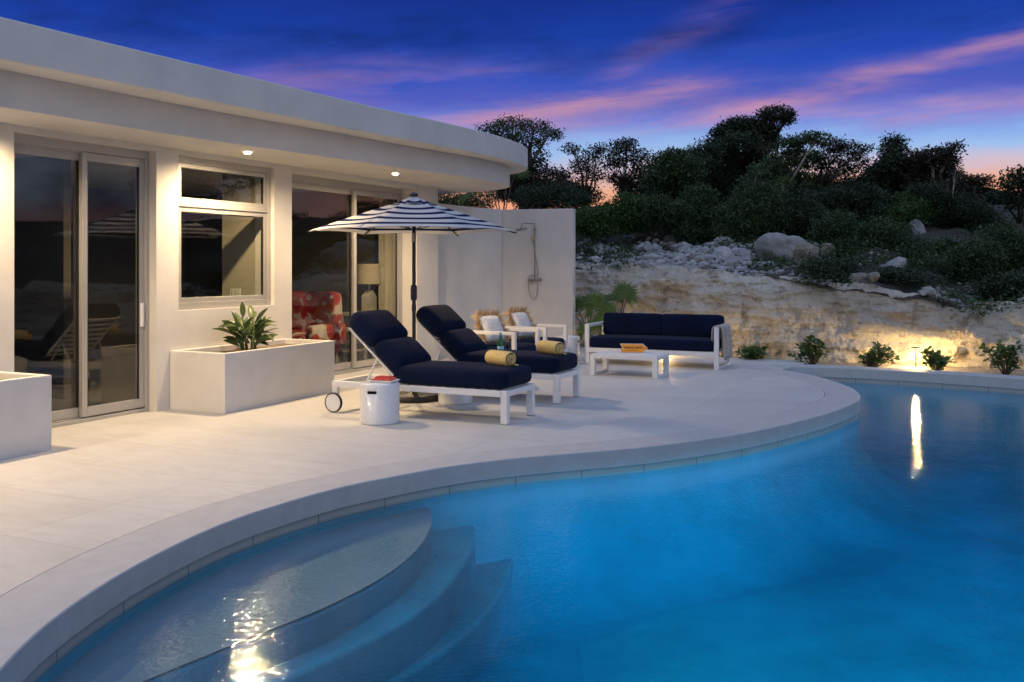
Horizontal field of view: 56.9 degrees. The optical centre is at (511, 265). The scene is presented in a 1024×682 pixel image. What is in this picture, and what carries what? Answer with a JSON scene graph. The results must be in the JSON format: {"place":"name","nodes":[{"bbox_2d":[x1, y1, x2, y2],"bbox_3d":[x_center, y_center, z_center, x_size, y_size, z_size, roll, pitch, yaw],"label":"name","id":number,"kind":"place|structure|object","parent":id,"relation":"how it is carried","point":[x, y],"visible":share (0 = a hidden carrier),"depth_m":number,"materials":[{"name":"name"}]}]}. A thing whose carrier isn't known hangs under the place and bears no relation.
{"place":"outdoors","nodes":[
{"label":"outdoors","id":0,"kind":"place"},
{"bbox_2d":[0,347,824,596],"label":"deck","id":1,"kind":"structure","parent":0,"point":[78,489],"depth_m":8.48,"materials":[{"name":"stone"}]},
{"bbox_2d":[0,371,51,459],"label":"planter","id":2,"kind":"object","parent":1,"relation":"on","point":[25,413],"visible":1,"depth_m":7.75,"materials":[{"name":"paint"}]},
{"bbox_2d":[170,338,333,413],"bbox_3d":[-2.942,1.234,10.918,0.771,0.633,1.918,0,0,25],"label":"planter","id":3,"kind":"object","parent":1,"relation":"on","point":[225,379],"visible":0.96,"depth_m":10.30,"materials":[{"name":"paint"}]},
{"bbox_2d":[213,302,277,350],"bbox_3d":[-3.021,0.706,10.812,0.727,0.611,0.695,0,0,0],"label":"leafy plant","id":4,"kind":"object","parent":3,"relation":"on","point":[253,331],"visible":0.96,"depth_m":10.72,"materials":[{"name":"green plant"}]},
{"bbox_2d":[0,17,527,427],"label":"villa","id":5,"kind":"object","parent":1,"relation":"on","point":[155,209],"visible":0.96,"depth_m":11.02,"materials":[{"name":"paint"}]},
{"bbox_2d":[14,133,148,427],"bbox_3d":[-4.291,0.165,9.370,0.136,2.770,1.671,0,0,25],"label":"sliding door","id":6,"kind":"structure","parent":5,"relation":"in","point":[82,153],"depth_m":9.41,"materials":[{"name":"beige metal"}]},
{"bbox_2d":[179,155,270,309],"bbox_3d":[-3.398,-0.365,11.100,0.100,1.710,1.591,0,0,26],"label":"window","id":7,"kind":"structure","parent":5,"relation":"in","point":[186,205],"depth_m":11.21,"materials":[{"name":"beige metal"}]},
{"bbox_2d":[292,291,345,363],"bbox_3d":[-3.200,0.968,14.418,1.160,1.140,1.010,0,0,25],"label":"armchair","id":8,"kind":"object","parent":5,"relation":"on","point":[316,315],"visible":0.52,"depth_m":14.53,"materials":[{"name":"red fabric"}]},
{"bbox_2d":[292,174,401,374],"bbox_3d":[-2.458,0.165,13.614,0.130,2.770,3.072,0,0,25],"label":"sliding door","id":9,"kind":"structure","parent":5,"relation":"in","point":[353,189],"depth_m":13.85,"materials":[{"name":"beige metal"}]},
{"bbox_2d":[340,327,366,361],"bbox_3d":[-2.566,1.258,14.819,0.440,0.560,0.440,0,0,25],"label":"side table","id":10,"kind":"object","parent":5,"relation":"on","point":[345,349],"visible":0.09,"depth_m":14.89,"materials":[{"name":"brown wood"}]},
{"bbox_2d":[340,311,393,361],"bbox_3d":[-2.340,1.143,15.293,0.700,0.790,0.590,0,0,25],"label":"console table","id":11,"kind":"object","parent":5,"relation":"on","point":[358,341],"visible":0.09,"depth_m":15.16,"materials":[{"name":"brown wood"}]},
{"bbox_2d":[357,264,380,310],"bbox_3d":[-2.285,0.358,15.106,0.410,0.780,0.410,0,0,26],"label":"table lamp","id":12,"kind":"object","parent":11,"relation":"on","point":[368,274],"visible":0.94,"depth_m":14.98,"materials":[{"name":"fabric"}]},
{"bbox_2d":[378,198,393,313],"bbox_3d":[-2.011,0.169,15.219,0.094,2.722,0.500,0,0,26],"label":"curtain","id":13,"kind":"object","parent":5,"relation":"hanging from","point":[386,262],"visible":0.43,"depth_m":15.17,"materials":[{"name":"fabric"}]},
{"bbox_2d":[360,381,399,425],"bbox_3d":[-1.310,1.349,9.355,0.390,0.402,0.390,0,0,16],"label":"drum stool","id":14,"kind":"object","parent":1,"relation":"on","point":[379,404],"visible":0.88,"depth_m":9.19,"materials":[{"name":"ceramic"}]},
{"bbox_2d":[367,375,399,382],"bbox_3d":[-1.268,1.118,9.330,0.270,0.059,0.190,0,0,18],"label":"fruit plate","id":15,"kind":"object","parent":14,"relation":"on","point":[384,379],"visible":1,"depth_m":9.29,"materials":[{"name":"food"}]},
{"bbox_2d":[308,193,516,402],"bbox_3d":[-1.135,0.350,10.930,2.385,2.400,2.234,0,0,0],"label":"parasol","id":16,"kind":"object","parent":1,"relation":"on","point":[413,214],"visible":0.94,"depth_m":10.69,"materials":[{"name":"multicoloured fabric"}]},
{"bbox_2d":[325,310,534,424],"bbox_3d":[-0.867,1.016,9.937,2.115,1.069,0.776,0,0,25],"label":"sun lounger","id":17,"kind":"object","parent":1,"relation":"on","point":[405,358],"visible":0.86,"depth_m":9.72,"materials":[{"name":"fabric"}]},
{"bbox_2d":[485,350,518,365],"bbox_3d":[-0.108,0.945,9.692,0.194,0.154,0.346,0,0,-41],"label":"rolled towel","id":18,"kind":"object","parent":17,"relation":"on","point":[500,357],"visible":1,"depth_m":9.60,"materials":[{"name":"yellow fabric"}]},
{"bbox_2d":[438,393,472,404],"bbox_3d":[-0.640,1.349,10.700,0.390,0.402,0.390,0,0,-40],"label":"drum stool","id":19,"kind":"object","parent":1,"relation":"on","point":[449,399],"visible":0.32,"depth_m":10.53,"materials":[{"name":"ceramic"}]},
{"bbox_2d":[438,203,501,357],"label":"garden wall","id":20,"kind":"structure","parent":1,"relation":"on","point":[469,274],"depth_m":16.80,"materials":[{"name":"paint"}]},
{"bbox_2d":[416,305,579,403],"bbox_3d":[-0.295,1.016,11.337,2.115,1.069,0.776,0,0,25],"label":"sun lounger","id":21,"kind":"object","parent":1,"relation":"on","point":[445,325],"visible":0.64,"depth_m":11.17,"materials":[{"name":"blue fabric"}]},
{"bbox_2d":[537,340,566,354],"bbox_3d":[0.456,0.945,10.952,0.194,0.154,0.346,0,0,-39],"label":"rolled towel","id":22,"kind":"object","parent":21,"relation":"on","point":[551,347],"visible":1,"depth_m":10.85,"materials":[{"name":"yellow fabric"}]},
{"bbox_2d":[473,328,539,350],"bbox_3d":[-0.143,1.235,13.616,0.840,0.630,0.760,0,0,29],"label":"lounge chair","id":23,"kind":"object","parent":1,"relation":"on","point":[514,344],"visible":0.16,"depth_m":13.37,"materials":[{"name":"white wood"}]},
{"bbox_2d":[470,308,511,343],"bbox_3d":[-0.291,0.919,13.721,0.236,0.672,0.675,-31,-19,37],"label":"fringed pillow","id":24,"kind":"object","parent":23,"relation":"on","point":[485,321],"visible":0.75,"depth_m":13.65,"materials":[{"name":"fabric"}]},
{"bbox_2d":[503,324,567,351],"bbox_3d":[0.322,1.235,14.636,0.840,0.630,0.760,0,0,29],"label":"lounge chair","id":25,"kind":"object","parent":1,"relation":"on","point":[563,340],"visible":0.16,"depth_m":14.51,"materials":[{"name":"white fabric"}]},
{"bbox_2d":[504,305,540,338],"bbox_3d":[0.155,0.919,14.706,0.236,0.672,0.675,-29,-16,32],"label":"fringed pillow","id":26,"kind":"object","parent":25,"relation":"on","point":[519,316],"visible":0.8,"depth_m":14.64,"materials":[{"name":"fabric"}]},
{"bbox_2d":[502,209,574,336],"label":"shower wall","id":27,"kind":"structure","parent":1,"relation":"on","point":[553,302],"depth_m":17.35,"materials":[{"name":"paint"}]},
{"bbox_2d":[516,223,541,299],"bbox_3d":[0.286,-0.083,17.226,0.532,1.405,0.238,0,0,-39],"label":"outdoor shower","id":28,"kind":"object","parent":27,"relation":"attached to","point":[532,238],"visible":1,"depth_m":17.31,"materials":[{"name":"metal"}]},
{"bbox_2d":[556,335,579,360],"bbox_3d":[0.915,1.349,15.500,0.390,0.402,0.390,0,0,22],"label":"drum stool","id":29,"kind":"object","parent":1,"relation":"on","point":[573,343],"visible":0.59,"depth_m":15.34,"materials":[{"name":"ceramic"}]},
{"bbox_2d":[575,311,606,344],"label":"fan palm","id":30,"kind":"object","parent":1,"relation":"on","point":[580,332],"visible":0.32,"depth_m":16.86,"materials":[{"name":"green plant"}]},
{"bbox_2d":[582,280,638,321],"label":"fan palm","id":31,"kind":"object","parent":1,"relation":"on","point":[627,292],"visible":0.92,"depth_m":16.89,"materials":[{"name":"green plant"}]},
{"bbox_2d":[590,351,668,378],"bbox_3d":[1.679,1.400,13.474,0.980,0.300,0.620,0,0,24],"label":"coffee table","id":32,"kind":"object","parent":1,"relation":"on","point":[653,357],"visible":1,"depth_m":13.36,"materials":[{"name":"white wood"}]},
{"bbox_2d":[620,344,647,352],"bbox_3d":[1.759,1.186,13.623,0.398,0.125,0.036,0,0,9],"label":"arrow sign","id":33,"kind":"object","parent":32,"relation":"on","point":[636,348],"visible":1,"depth_m":13.61,"materials":[{"name":"orange wood"}]},
{"bbox_2d":[585,312,730,369],"bbox_3d":[2.297,1.158,14.916,2.120,0.785,0.880,0,0,24],"label":"sofa","id":34,"kind":"object","parent":1,"relation":"on","point":[682,334],"visible":0.81,"depth_m":14.87,"materials":[{"name":"blue fabric"}]},
{"bbox_2d":[711,323,731,360],"bbox_3d":[3.207,1.154,14.390,0.218,0.524,0.628,0,0,25],"label":"throw blanket","id":35,"kind":"object","parent":34,"relation":"on","point":[725,332],"visible":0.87,"depth_m":14.29,"materials":[{"name":"grey fabric"}]},
{"bbox_2d":[497,332,503,348],"bbox_3d":[-0.145,0.998,12.050,0.084,0.300,0.084,0,0,0],"label":"water bottle","id":36,"kind":"object","parent":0,"point":[500,344],"visible":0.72,"depth_m":12.03,"materials":[{"name":"green glass"}]},
{"bbox_2d":[0,0,1023,209],"label":"sky","id":37,"kind":"structure","parent":0,"point":[658,74],"materials":[{"name":"blue"}]},
{"bbox_2d":[24,377,1023,681],"bbox_3d":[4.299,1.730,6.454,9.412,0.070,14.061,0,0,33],"label":"pool wall","id":38,"kind":"structure","parent":0,"point":[154,589],"depth_m":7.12,"materials":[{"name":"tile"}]},
{"bbox_2d":[0,367,859,681],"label":"pool coping","id":39,"kind":"object","parent":38,"relation":"on","point":[46,613],"visible":0.9,"depth_m":6.28,"materials":[{"name":"stone"}]},
{"bbox_2d":[771,364,1023,389],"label":"pool coping","id":40,"kind":"object","parent":38,"relation":"on","point":[942,377],"visible":0.8,"depth_m":13.84,"materials":[{"name":"stone"}]},
{"bbox_2d":[471,453,1023,681],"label":"pool floor","id":41,"kind":"structure","parent":0,"point":[934,592],"depth_m":6.98,"materials":[{"name":"blue paint"}]},
{"bbox_2d":[145,524,431,681],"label":"pool step","id":42,"kind":"object","parent":41,"relation":"on","point":[248,658],"visible":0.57,"depth_m":4.94,"materials":[{"name":"blue paint"}]},
{"bbox_2d":[51,507,431,681],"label":"pool step tread","id":43,"kind":"object","parent":42,"relation":"on","point":[249,598],"visible":0.96,"depth_m":5.22,"materials":[{"name":"paint"}]},
{"bbox_2d":[241,525,474,681],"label":"pool step","id":44,"kind":"object","parent":41,"relation":"on","point":[411,625],"visible":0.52,"depth_m":5.45,"materials":[{"name":"blue paint"}]},
{"bbox_2d":[387,559,512,681],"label":"pool step","id":45,"kind":"object","parent":41,"relation":"on","point":[463,647],"visible":0.4,"depth_m":6.16,"materials":[{"name":"blue paint"}]},
{"bbox_2d":[495,381,1023,524],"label":"pool water","id":46,"kind":"structure","parent":0,"point":[941,405],"depth_m":11.84,"materials":[{"name":"blue liquid"}]},
{"bbox_2d":[575,263,1023,369],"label":"rock cliff","id":47,"kind":"structure","parent":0,"point":[778,318],"depth_m":16.32,"materials":[{"name":"stone"}]},
{"bbox_2d":[866,272,879,281],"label":"boulder","id":48,"kind":"object","parent":47,"relation":"on","point":[873,276],"visible":1,"depth_m":16.02,"materials":[{"name":"beige stone"}]},
{"bbox_2d":[575,187,1023,307],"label":"hillside","id":49,"kind":"structure","parent":0,"point":[938,232],"depth_m":19.42,"materials":[{"name":"green plant"}]},
{"bbox_2d":[438,190,499,208],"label":"bush","id":50,"kind":"object","parent":49,"relation":"on","point":[471,201],"visible":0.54,"depth_m":20.84,"materials":[{"name":"green plant"}]},
{"bbox_2d":[473,112,565,208],"bbox_3d":[0.247,-2.406,24.891,2.137,3.531,2.511,0,0,25],"label":"tree","id":51,"kind":"object","parent":49,"relation":"on","point":[518,136],"visible":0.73,"depth_m":25.06,"materials":[{"name":"green plant"}]},
{"bbox_2d":[493,156,581,208],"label":"tree","id":52,"kind":"object","parent":49,"relation":"on","point":[536,179],"visible":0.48,"depth_m":23.12,"materials":[{"name":"green plant"}]},
{"bbox_2d":[486,179,606,204],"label":"tree","id":53,"kind":"object","parent":49,"relation":"on","point":[598,195],"visible":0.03,"depth_m":26.49,"materials":[{"name":"green plant"}]},
{"bbox_2d":[509,180,596,216],"bbox_3d":[0.898,-1.042,21.611,2.053,1.891,1.648,0,0,0],"label":"bush","id":54,"kind":"object","parent":49,"relation":"on","point":[569,202],"visible":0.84,"depth_m":21.45,"materials":[{"name":"green plant"}]},
{"bbox_2d":[556,141,611,202],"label":"tree","id":55,"kind":"object","parent":49,"relation":"on","point":[579,161],"visible":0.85,"depth_m":23.94,"materials":[{"name":"green plant"}]},
{"bbox_2d":[575,199,627,251],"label":"bush","id":56,"kind":"object","parent":49,"relation":"on","point":[590,222],"visible":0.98,"depth_m":20.42,"materials":[{"name":"green plant"}]},
{"bbox_2d":[595,136,653,234],"bbox_3d":[2.809,-1.896,23.176,1.603,2.702,1.723,0,0,0],"label":"tree","id":57,"kind":"object","parent":49,"relation":"on","point":[625,180],"visible":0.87,"depth_m":22.83,"materials":[{"name":"green plant"}]},
{"bbox_2d":[601,190,651,247],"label":"bush","id":58,"kind":"object","parent":49,"relation":"on","point":[624,199],"visible":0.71,"depth_m":20.79,"materials":[{"name":"green plant"}]},
{"bbox_2d":[614,173,673,197],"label":"tree","id":59,"kind":"object","parent":49,"relation":"on","point":[639,183],"visible":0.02,"depth_m":27.25,"materials":[{"name":"green plant"}]},
{"bbox_2d":[643,241,651,251],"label":"boulder","id":60,"kind":"object","parent":49,"relation":"on","point":[647,244],"visible":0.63,"depth_m":20.34,"materials":[{"name":"white stone"}]},
{"bbox_2d":[645,242,662,253],"bbox_3d":[3.040,-0.359,20.183,0.375,0.301,0.319,0,0,0],"label":"boulder","id":61,"kind":"object","parent":49,"relation":"on","point":[655,248],"visible":0.82,"depth_m":20.08,"materials":[{"name":"white stone"}]},
{"bbox_2d":[626,189,687,238],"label":"bush","id":62,"kind":"object","parent":49,"relation":"on","point":[653,205],"visible":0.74,"depth_m":20.91,"materials":[{"name":"green plant"}]},
{"bbox_2d":[635,146,708,234],"bbox_3d":[3.727,-1.642,22.004,1.758,2.297,2.033,0,0,0],"label":"tree","id":63,"kind":"object","parent":49,"relation":"on","point":[672,161],"visible":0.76,"depth_m":21.56,"materials":[{"name":"green plant"}]},
{"bbox_2d":[670,241,692,252],"bbox_3d":[3.617,-0.381,20.013,0.573,0.286,0.326,0,0,43],"label":"boulder","id":64,"kind":"object","parent":49,"relation":"on","point":[675,247],"visible":0.56,"depth_m":19.93,"materials":[{"name":"white stone"}]},
{"bbox_2d":[661,180,727,244],"bbox_3d":[4.060,-1.031,20.670,1.611,1.727,1.363,0,0,0],"label":"bush","id":65,"kind":"object","parent":49,"relation":"on","point":[697,227],"visible":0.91,"depth_m":20.53,"materials":[{"name":"green plant"}]},
{"bbox_2d":[679,137,744,219],"bbox_3d":[4.796,-1.978,23.048,1.713,2.231,2.474,0,0,19],"label":"tree","id":66,"kind":"object","parent":49,"relation":"on","point":[718,168],"visible":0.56,"depth_m":22.92,"materials":[{"name":"green plant"}]},
{"bbox_2d":[714,236,732,245],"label":"boulder","id":67,"kind":"object","parent":49,"relation":"on","point":[720,239],"visible":0.44,"depth_m":19.46,"materials":[{"name":"white stone"}]},
{"bbox_2d":[739,254,752,258],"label":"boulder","id":68,"kind":"object","parent":49,"relation":"on","point":[748,256],"visible":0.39,"depth_m":18.27,"materials":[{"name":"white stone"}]},
{"bbox_2d":[699,101,799,209],"bbox_3d":[6.099,-2.708,23.977,2.563,2.895,2.496,0,0,0],"label":"tree","id":69,"kind":"object","parent":49,"relation":"on","point":[737,133],"visible":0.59,"depth_m":23.81,"materials":[{"name":"green plant"}]},
{"bbox_2d":[703,179,801,242],"bbox_3d":[5.086,-1.058,19.975,2.128,1.624,1.477,0,0,0],"label":"bush","id":70,"kind":"object","parent":49,"relation":"on","point":[757,218],"visible":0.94,"depth_m":19.71,"materials":[{"name":"green plant"}]},
{"bbox_2d":[734,162,776,202],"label":"tree","id":71,"kind":"object","parent":49,"relation":"on","point":[761,171],"visible":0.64,"depth_m":20.34,"materials":[{"name":"green plant"}]},
{"bbox_2d":[753,232,806,263],"bbox_3d":[5.285,-0.227,18.297,1.129,0.827,1.246,0,0,0],"label":"boulder","id":72,"kind":"object","parent":49,"relation":"on","point":[777,245],"visible":0.51,"depth_m":17.93,"materials":[{"name":"white stone"}]},
{"bbox_2d":[763,173,800,215],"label":"tree","id":73,"kind":"object","parent":49,"relation":"on","point":[784,183],"visible":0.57,"depth_m":20.20,"materials":[{"name":"green plant"}]},
{"bbox_2d":[743,130,833,196],"bbox_3d":[6.509,-1.933,22.094,2.033,2.428,2.146,0,0,20],"label":"tree","id":74,"kind":"object","parent":49,"relation":"on","point":[794,159],"visible":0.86,"depth_m":21.77,"materials":[{"name":"green plant"}]},
{"bbox_2d":[575,183,1023,319],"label":"undergrowth","id":75,"kind":"object","parent":49,"relation":"on","point":[970,301],"visible":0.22,"depth_m":18.01,"materials":[{"name":"green plant"}]},
{"bbox_2d":[575,221,1023,307],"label":"rubble","id":76,"kind":"object","parent":49,"relation":"on","point":[728,259],"visible":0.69,"depth_m":18.49,"materials":[{"name":"white stone"}]},
{"bbox_2d":[769,181,836,238],"bbox_3d":[6.118,-1.091,20.163,1.791,1.490,1.551,0,0,0],"label":"bush","id":77,"kind":"object","parent":49,"relation":"on","point":[802,224],"visible":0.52,"depth_m":19.84,"materials":[{"name":"green plant"}]},
{"bbox_2d":[793,242,818,264],"bbox_3d":[5.485,-0.128,17.735,0.466,0.669,0.520,0,0,-17],"label":"boulder","id":78,"kind":"object","parent":49,"relation":"on","point":[805,248],"visible":0.52,"depth_m":17.55,"materials":[{"name":"beige stone"}]},
{"bbox_2d":[819,243,835,255],"bbox_3d":[6.190,-0.285,18.577,0.461,0.324,0.348,0,0,-43],"label":"boulder","id":79,"kind":"object","parent":49,"relation":"on","point":[829,246],"visible":0.48,"depth_m":18.43,"materials":[{"name":"beige stone"}]},
{"bbox_2d":[794,252,865,285],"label":"bush","id":80,"kind":"object","parent":49,"relation":"on","point":[839,268],"visible":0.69,"depth_m":16.75,"materials":[{"name":"green plant"}]},
{"bbox_2d":[806,207,865,256],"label":"bush","id":81,"kind":"object","parent":49,"relation":"on","point":[832,226],"visible":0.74,"depth_m":18.82,"materials":[{"name":"green plant"}]},
{"bbox_2d":[804,134,876,199],"bbox_3d":[7.806,-2.277,23.071,1.972,1.858,2.264,0,0,0],"label":"tree","id":82,"kind":"object","parent":49,"relation":"on","point":[826,178],"visible":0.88,"depth_m":22.73,"materials":[{"name":"green plant"}]},
{"bbox_2d":[812,179,902,231],"bbox_3d":[7.651,-1.220,20.768,2.000,1.370,1.896,0,0,21],"label":"bush","id":83,"kind":"object","parent":49,"relation":"on","point":[856,201],"visible":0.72,"depth_m":20.37,"materials":[{"name":"green plant"}]},
{"bbox_2d":[847,273,872,283],"bbox_3d":[6.111,0.259,16.601,0.428,0.283,0.294,0,0,20],"label":"boulder","id":84,"kind":"object","parent":49,"relation":"on","point":[860,277],"visible":0.61,"depth_m":16.49,"materials":[{"name":"beige stone"}]},
{"bbox_2d":[848,131,913,200],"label":"tree","id":85,"kind":"object","parent":49,"relation":"on","point":[884,171],"visible":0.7,"depth_m":23.69,"materials":[{"name":"green plant"}]},
{"bbox_2d":[854,214,921,249],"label":"bush","id":86,"kind":"object","parent":49,"relation":"on","point":[894,230],"visible":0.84,"depth_m":18.93,"materials":[{"name":"green plant"}]},
{"bbox_2d":[879,256,906,270],"bbox_3d":[6.941,-0.002,17.242,0.413,0.346,0.825,0,0,0],"label":"boulder","id":87,"kind":"object","parent":49,"relation":"on","point":[896,261],"visible":0.57,"depth_m":16.99,"materials":[{"name":"white stone"}]},
{"bbox_2d":[868,191,941,229],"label":"bush","id":88,"kind":"object","parent":49,"relation":"on","point":[904,207],"visible":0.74,"depth_m":20.25,"materials":[{"name":"green plant"}]},
{"bbox_2d":[869,264,953,288],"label":"bush","id":89,"kind":"object","parent":49,"relation":"on","point":[890,275],"visible":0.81,"depth_m":16.48,"materials":[{"name":"green plant"}]},
{"bbox_2d":[907,219,925,233],"bbox_3d":[8.559,-0.700,20.016,0.352,0.601,0.304,0,0,0],"label":"boulder","id":90,"kind":"object","parent":49,"relation":"on","point":[920,227],"visible":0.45,"depth_m":19.91,"materials":[{"name":"white stone"}]},
{"bbox_2d":[893,235,966,269],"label":"bush","id":91,"kind":"object","parent":49,"relation":"on","point":[944,239],"visible":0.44,"depth_m":18.16,"materials":[{"name":"green plant"}]},
{"bbox_2d":[897,138,971,204],"bbox_3d":[10.275,-2.113,22.909,1.939,2.069,1.995,0,0,0],"label":"tree","id":92,"kind":"object","parent":49,"relation":"on","point":[935,165],"visible":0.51,"depth_m":22.71,"materials":[{"name":"green plant"}]},
{"bbox_2d":[900,178,970,228],"bbox_3d":[9.476,-1.179,21.036,1.934,1.553,1.784,0,0,0],"label":"bush","id":93,"kind":"object","parent":49,"relation":"on","point":[937,197],"visible":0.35,"depth_m":20.53,"materials":[{"name":"green plant"}]},
{"bbox_2d":[934,165,965,225],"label":"tree","id":94,"kind":"object","parent":49,"relation":"on","point":[949,181],"visible":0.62,"depth_m":21.05,"materials":[{"name":"green plant"}]},
{"bbox_2d":[927,237,1017,287],"bbox_3d":[8.226,0.048,17.020,1.450,1.252,1.212,0,0,43],"label":"bush","id":95,"kind":"object","parent":49,"relation":"on","point":[975,257],"visible":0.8,"depth_m":16.82,"materials":[{"name":"green plant"}]},
{"bbox_2d":[938,190,1008,231],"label":"bush","id":96,"kind":"object","parent":49,"relation":"on","point":[977,216],"visible":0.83,"depth_m":20.34,"materials":[{"name":"green plant"}]},
{"bbox_2d":[958,171,996,203],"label":"tree","id":97,"kind":"object","parent":49,"relation":"on","point":[975,183],"visible":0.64,"depth_m":24.08,"materials":[{"name":"green plant"}]},
{"bbox_2d":[965,221,1023,271],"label":"bush","id":98,"kind":"object","parent":49,"relation":"on","point":[1016,244],"visible":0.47,"depth_m":17.17,"materials":[{"name":"green plant"}]},
{"bbox_2d":[965,268,1023,301],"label":"bush","id":99,"kind":"object","parent":49,"relation":"on","point":[1003,286],"visible":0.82,"depth_m":15.65,"materials":[{"name":"green plant"}]},
{"bbox_2d":[979,164,1023,235],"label":"tree","id":100,"kind":"object","parent":49,"relation":"on","point":[1010,195],"visible":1,"depth_m":17.86,"materials":[{"name":"green plant"}]},
{"bbox_2d":[582,346,1023,375],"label":"planting bed","id":101,"kind":"object","parent":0,"point":[981,370],"depth_m":15.01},
{"bbox_2d":[458,169,531,209],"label":"fan palm","id":102,"kind":"object","parent":101,"relation":"on","point":[468,194],"visible":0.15,"depth_m":19.20,"materials":[{"name":"green plant"}]},
{"bbox_2d":[575,292,605,346],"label":"fan palm","id":103,"kind":"object","parent":101,"relation":"on","point":[579,301],"visible":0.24,"depth_m":17.81,"materials":[{"name":"green plant"}]},
{"bbox_2d":[735,342,767,359],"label":"shrub","id":104,"kind":"object","parent":101,"relation":"on","point":[751,352],"visible":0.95,"depth_m":15.63,"materials":[{"name":"green plant"}]},
{"bbox_2d":[788,333,829,364],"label":"shrub","id":105,"kind":"object","parent":101,"relation":"on","point":[809,351],"visible":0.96,"depth_m":15.18,"materials":[{"name":"green plant"}]},
{"bbox_2d":[857,341,899,366],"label":"shrub","id":106,"kind":"object","parent":101,"relation":"on","point":[869,360],"visible":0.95,"depth_m":14.71,"materials":[{"name":"green plant"}]},
{"bbox_2d":[918,346,953,370],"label":"shrub","id":107,"kind":"object","parent":101,"relation":"on","point":[937,360],"visible":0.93,"depth_m":14.29,"materials":[{"name":"green plant"}]},
{"bbox_2d":[978,339,1023,374],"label":"shrub","id":108,"kind":"object","parent":101,"relation":"on","point":[1009,355],"visible":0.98,"depth_m":13.87,"materials":[{"name":"green plant"}]}
]}

